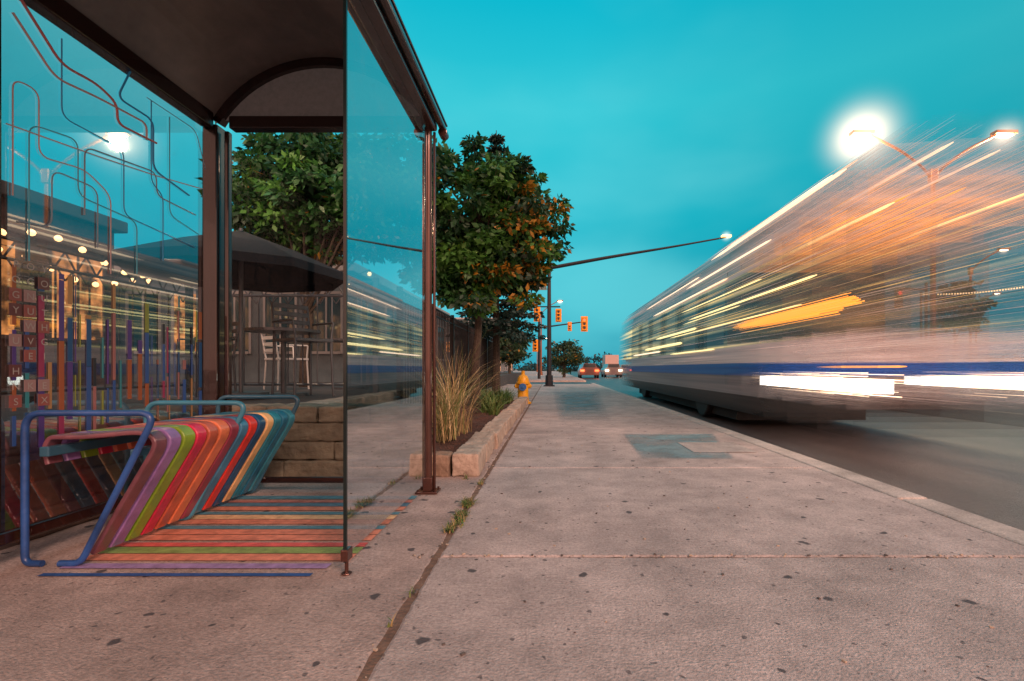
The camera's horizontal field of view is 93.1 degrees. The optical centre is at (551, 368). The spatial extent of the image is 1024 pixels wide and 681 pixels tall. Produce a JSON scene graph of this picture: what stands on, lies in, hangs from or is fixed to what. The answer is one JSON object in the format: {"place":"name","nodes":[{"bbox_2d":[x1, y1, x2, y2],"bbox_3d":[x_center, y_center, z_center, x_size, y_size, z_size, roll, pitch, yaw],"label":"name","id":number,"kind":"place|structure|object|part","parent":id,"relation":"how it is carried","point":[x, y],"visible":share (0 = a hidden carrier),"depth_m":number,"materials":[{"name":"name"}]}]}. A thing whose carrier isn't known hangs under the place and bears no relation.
{"place":"outdoors","nodes":[
{"label":"outdoors","id":0,"kind":"place"},
{"bbox_2d":[1,196,113,387],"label":"walls","id":1,"kind":"structure","parent":0,"point":[13,212],"depth_m":8.43,"materials":[{"name":"brick"}]},
{"bbox_2d":[1,231,105,343],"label":"windows","id":2,"kind":"structure","parent":1,"relation":"attached to","point":[97,315],"depth_m":8.55,"materials":[{"name":"brown"}]},
{"bbox_2d":[1,179,127,232],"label":"cornice","id":3,"kind":"structure","parent":1,"relation":"attached to","point":[60,207],"depth_m":8.34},
{"bbox_2d":[1,244,150,286],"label":"patio string lights","id":4,"kind":"object","parent":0,"point":[96,283],"visible":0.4,"depth_m":7.92,"materials":[{"name":"white glass"}]},
{"bbox_2d":[0,372,520,550],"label":"patio terrace","id":5,"kind":"structure","parent":0,"point":[318,393],"depth_m":4.84,"materials":[{"name":"brown wood"}]},
{"bbox_2d":[1,235,192,403],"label":"patio fence","id":6,"kind":"object","parent":5,"relation":"on","point":[32,369],"visible":0.88,"depth_m":4.54,"materials":[{"name":"metal"}]},
{"bbox_2d":[1,225,144,277],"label":"patio string lights","id":7,"kind":"object","parent":6,"relation":"attached to","point":[59,238],"visible":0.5,"depth_m":4.40,"materials":[{"name":"white glass"}]},
{"bbox_2d":[175,321,238,396],"bbox_3d":[-3.986,-0.126,5.620,0.481,0.872,0.514,0,0,34],"label":"patio chair","id":8,"kind":"object","parent":5,"relation":"on","point":[236,331],"visible":0.46,"depth_m":5.61,"materials":[{"name":"brown metal"}]},
{"bbox_2d":[112,228,342,399],"bbox_3d":[-3.150,-0.560,4.900,1.848,1.720,1.848,0,0,-34],"label":"patio umbrella","id":9,"kind":"object","parent":5,"relation":"on","point":[259,264],"visible":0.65,"depth_m":4.89,"materials":[{"name":"fabric"}]},
{"bbox_2d":[196,287,342,392],"bbox_3d":[-3.300,-0.415,6.050,2.260,1.430,0.060,0,0,0],"label":"patio fence","id":10,"kind":"object","parent":5,"relation":"on","point":[198,299],"visible":0.4,"depth_m":6.04,"materials":[{"name":"grey metal"}]},
{"bbox_2d":[244,327,320,395],"bbox_3d":[-3.050,-0.065,5.500,0.760,0.750,0.760,0,0,0],"label":"patio table","id":11,"kind":"object","parent":5,"relation":"on","point":[284,332],"visible":0.79,"depth_m":5.47,"materials":[{"name":"brown metal"}]},
{"bbox_2d":[261,333,309,389],"bbox_3d":[-3.965,-0.126,7.180,0.481,0.872,0.515,0,0,37],"label":"patio chair","id":12,"kind":"object","parent":5,"relation":"on","point":[269,344],"visible":0.69,"depth_m":7.11,"materials":[{"name":"grey plastic"}]},
{"bbox_2d":[271,302,334,395],"bbox_3d":[-2.771,-0.210,5.363,0.514,1.042,0.481,0,0,33],"label":"patio chair","id":13,"kind":"object","parent":5,"relation":"on","point":[309,340],"visible":0.91,"depth_m":5.39,"materials":[{"name":"grey metal"}]},
{"bbox_2d":[196,133,447,386],"bbox_3d":[-3.731,-1.801,8.226,4.133,4.407,2.973,0,0,0],"label":"street tree","id":14,"kind":"object","parent":5,"relation":"on","point":[294,201],"visible":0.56,"depth_m":7.53,"materials":[{"name":"green plant"}]},
{"bbox_2d":[326,338,342,389],"bbox_3d":[-3.100,-0.065,7.400,0.760,0.750,0.760,0,0,0],"label":"patio table","id":15,"kind":"object","parent":5,"relation":"on","point":[337,340],"visible":0.21,"depth_m":7.15,"materials":[{"name":"brown metal"}]},
{"bbox_2d":[461,314,530,364],"bbox_3d":[-4.326,-1.713,36.141,5.734,5.237,5.532,0,0,-37],"label":"distant tree","id":16,"kind":"object","parent":5,"relation":"on","point":[502,362],"visible":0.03,"depth_m":35.88,"materials":[{"name":"green plant"}]},
{"bbox_2d":[500,320,532,373],"bbox_3d":[-2.752,-1.117,29.995,2.971,4.060,3.029,0,0,-42],"label":"distant tree","id":17,"kind":"object","parent":5,"relation":"on","point":[516,354],"visible":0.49,"depth_m":29.62,"materials":[{"name":"green plant"}]},
{"bbox_2d":[114,272,440,381],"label":"walls","id":18,"kind":"structure","parent":0,"point":[251,368],"depth_m":11.00,"materials":[{"name":"paint"}]},
{"bbox_2d":[114,291,440,360],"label":"windows","id":19,"kind":"structure","parent":18,"relation":"attached to","point":[324,311],"depth_m":10.98,"materials":[{"name":"brown"}]},
{"bbox_2d":[114,265,449,317],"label":"cornice","id":20,"kind":"structure","parent":18,"relation":"attached to","point":[118,268],"depth_m":10.85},
{"bbox_2d":[0,384,1023,680],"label":"sidewalk","id":21,"kind":"structure","parent":0,"point":[758,610],"depth_m":1.77,"materials":[{"name":"concrete"}]},
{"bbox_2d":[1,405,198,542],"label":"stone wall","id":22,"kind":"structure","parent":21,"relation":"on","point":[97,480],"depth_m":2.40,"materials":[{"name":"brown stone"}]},
{"bbox_2d":[20,395,299,566],"bbox_3d":[-1.876,0.484,2.520,0.533,0.633,1.156,0,0,0],"label":"bench","id":23,"kind":"object","parent":21,"relation":"on","point":[190,467],"visible":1,"depth_m":2.24,"materials":[{"name":"paint"}]},
{"bbox_2d":[0,0,448,575],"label":"bus shelter","id":24,"kind":"object","parent":21,"relation":"on","point":[352,72],"visible":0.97,"depth_m":2.54,"materials":[{"name":"clear glass"}]},
{"bbox_2d":[38,496,416,575],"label":"painted stripes","id":25,"kind":"object","parent":21,"relation":"on","point":[266,519],"visible":0.68,"depth_m":2.22,"materials":[{"name":"multicoloured paint"}]},
{"bbox_2d":[232,403,432,476],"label":"stone wall","id":26,"kind":"structure","parent":21,"relation":"on","point":[311,445],"depth_m":3.50,"materials":[{"name":"stone"}]},
{"bbox_2d":[290,384,491,405],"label":"stone wall","id":27,"kind":"structure","parent":21,"relation":"on","point":[334,400],"depth_m":4.52,"materials":[{"name":"stone"}]},
{"bbox_2d":[387,473,482,627],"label":"weeds","id":28,"kind":"object","parent":21,"relation":"on","point":[460,516],"visible":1,"depth_m":2.55,"materials":[{"name":"green plant"}]},
{"bbox_2d":[432,451,452,476],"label":"planter kerb","id":29,"kind":"structure","parent":21,"relation":"on","point":[443,463],"depth_m":3.58,"materials":[{"name":"stone"}]},
{"bbox_2d":[432,398,514,452],"bbox_3d":[-1.390,0.673,7.290,1.220,0.133,7.000,0,0,0],"label":"mulch bed","id":30,"kind":"object","parent":21,"relation":"on","point":[480,422],"visible":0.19,"depth_m":5.71,"materials":[{"name":"brown soil"}]},
{"bbox_2d":[432,304,492,405],"bbox_3d":[-1.920,-0.165,10.950,0.060,1.730,9.760,0,0,0],"label":"iron fence","id":31,"kind":"object","parent":30,"relation":"on","point":[486,357],"visible":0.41,"depth_m":9.85,"materials":[{"name":"brown metal"}]},
{"bbox_2d":[462,386,522,415],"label":"plants","id":32,"kind":"object","parent":30,"relation":"on","point":[501,399],"visible":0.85,"depth_m":8.15,"materials":[{"name":"green plant"}]},
{"bbox_2d":[432,131,576,407],"bbox_3d":[-1.354,-1.685,8.589,3.425,4.773,2.820,0,0,42],"label":"street tree","id":33,"kind":"object","parent":30,"relation":"on","point":[490,243],"visible":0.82,"depth_m":7.94,"materials":[{"name":"green plant"}]},
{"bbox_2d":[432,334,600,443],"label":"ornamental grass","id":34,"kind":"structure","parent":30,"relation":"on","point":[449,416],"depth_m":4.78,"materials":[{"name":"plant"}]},
{"bbox_2d":[452,397,527,476],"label":"planter kerb","id":35,"kind":"structure","parent":21,"relation":"on","point":[472,454],"depth_m":4.33,"materials":[{"name":"stone"}]},
{"bbox_2d":[449,130,546,394],"bbox_3d":[-1.495,-2.925,13.491,2.771,7.450,2.784,0,0,0],"label":"street tree","id":36,"kind":"object","parent":21,"relation":"on","point":[499,325],"visible":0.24,"depth_m":13.35,"materials":[{"name":"green plant"}]},
{"bbox_2d":[514,371,531,403],"bbox_3d":[-0.659,0.425,11.099,0.377,0.750,0.380,0,0,-38],"label":"fire hydrant","id":37,"kind":"object","parent":21,"relation":"on","point":[522,382],"visible":0.86,"depth_m":11.00,"materials":[{"name":"yellow metal"}]},
{"bbox_2d":[534,235,730,385],"bbox_3d":[3.716,-2.775,21.900,9.068,7.150,0.700,0,0,0],"label":"street lamp","id":38,"kind":"object","parent":21,"relation":"on","point":[549,379],"visible":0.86,"depth_m":21.83,"materials":[{"name":"black metal"}]},
{"bbox_2d":[356,435,1011,677],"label":"gravel bits","id":39,"kind":"object","parent":21,"relation":"on","point":[662,556],"visible":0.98,"depth_m":2.06,"materials":[{"name":"grey"}]},
{"bbox_2d":[1,0,1023,368],"label":"sky","id":40,"kind":"structure","parent":0,"point":[661,123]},
{"bbox_2d":[513,370,599,381],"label":"pavement","id":41,"kind":"structure","parent":0,"point":[533,376],"depth_m":43.48,"materials":[{"name":"concrete"}]},
{"bbox_2d":[449,319,512,371],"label":"walls","id":42,"kind":"structure","parent":41,"relation":"on","point":[502,366],"depth_m":60.00,"materials":[{"name":"paint"}]},
{"bbox_2d":[449,323,512,370],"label":"windows","id":43,"kind":"structure","parent":42,"relation":"attached to","point":[505,368],"depth_m":59.98,"materials":[{"name":"brown glass"}]},
{"bbox_2d":[540,300,562,374],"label":"street lamp","id":44,"kind":"object","parent":41,"relation":"on","point":[541,340],"visible":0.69,"depth_m":58.92,"materials":[{"name":"brown metal"}]},
{"bbox_2d":[533,316,587,378],"bbox_3d":[0.651,-2.000,37.870,4.336,5.600,0.448,0,0,1],"label":"traffic signal","id":45,"kind":"object","parent":41,"relation":"on","point":[584,328],"visible":0.96,"depth_m":37.91,"materials":[{"name":"orange"}]},
{"bbox_2d":[541,338,586,376],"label":"distant tree","id":46,"kind":"object","parent":41,"relation":"on","point":[571,354],"visible":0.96,"depth_m":43.69,"materials":[{"name":"green plant"}]},
{"bbox_2d":[514,369,1023,530],"bbox_3d":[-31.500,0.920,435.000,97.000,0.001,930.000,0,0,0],"label":"road","id":47,"kind":"structure","parent":0,"point":[975,466],"depth_m":5.71,"materials":[{"name":"grey asphalt"}]},
{"bbox_2d":[578,363,598,377],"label":"car","id":48,"kind":"object","parent":47,"relation":"on","point":[588,369],"visible":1,"depth_m":46.00,"materials":[{"name":"red paint"}]},
{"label":"rear window","id":49,"kind":"part","parent":48,"relation":"part of","materials":[{"name":"black glass"}]},
{"bbox_2d":[602,355,618,367],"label":"delivery truck","id":50,"kind":"object","parent":47,"relation":"on","point":[610,359],"visible":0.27,"depth_m":78.00,"materials":[{"name":"beige"}]},
{"bbox_2d":[601,364,622,376],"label":"car","id":51,"kind":"object","parent":47,"relation":"on","point":[612,369],"visible":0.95,"depth_m":50.00,"materials":[{"name":"grey paint"}]},
{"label":"rear window","id":52,"kind":"part","parent":51,"relation":"part of","materials":[{"name":"glass"}]},
{"bbox_2d":[568,374,1023,545],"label":"kerb","id":53,"kind":"structure","parent":47,"relation":"on","point":[1006,532],"depth_m":3.28,"materials":[{"name":"concrete"}]},
{"bbox_2d":[624,118,1023,420],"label":"bus","id":54,"kind":"object","parent":47,"relation":"on","point":[805,306],"visible":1,"depth_m":6.81,"materials":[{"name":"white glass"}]},
{"bbox_2d":[849,130,1017,337],"bbox_3d":[12.850,-4.725,17.000,8.300,11.250,4.400,0,0,0],"label":"street lamp","id":55,"kind":"object","parent":47,"relation":"on","point":[870,133],"visible":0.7,"depth_m":16.96,"materials":[{"name":"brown metal"}]},
{"bbox_2d":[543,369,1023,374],"bbox_3d":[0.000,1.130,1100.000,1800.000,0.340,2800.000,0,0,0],"label":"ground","id":56,"kind":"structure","parent":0,"point":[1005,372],"depth_m":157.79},
{"bbox_2d":[513,351,1023,371],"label":"distant tree line","id":57,"kind":"object","parent":56,"relation":"on","point":[529,366],"visible":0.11,"depth_m":155.10,"materials":[{"name":"green plant"}]},
{"bbox_2d":[923,280,997,343],"bbox_3d":[27.524,-2.585,33.046,3.801,6.995,3.670,0,0,18],"label":"distant tree","id":58,"kind":"object","parent":56,"relation":"on","point":[972,320],"visible":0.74,"depth_m":32.50,"materials":[{"name":"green plant"}]},
{"bbox_2d":[975,292,1001,357],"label":"street lamp","id":59,"kind":"object","parent":56,"relation":"on","point":[976,324],"visible":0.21,"depth_m":52.92,"materials":[{"name":"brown metal"}]},
{"bbox_2d":[968,248,1010,356],"bbox_3d":[30.328,-3.900,33.500,3.045,9.600,1.100,0,0,0],"label":"street lamp","id":60,"kind":"object","parent":56,"relation":"on","point":[970,271],"visible":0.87,"depth_m":33.44,"materials":[{"name":"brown metal"}]},
{"bbox_2d":[921,286,1023,303],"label":"string lights","id":61,"kind":"object","parent":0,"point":[979,291],"visible":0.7,"depth_m":21.99,"materials":[{"name":"white"}]}
]}

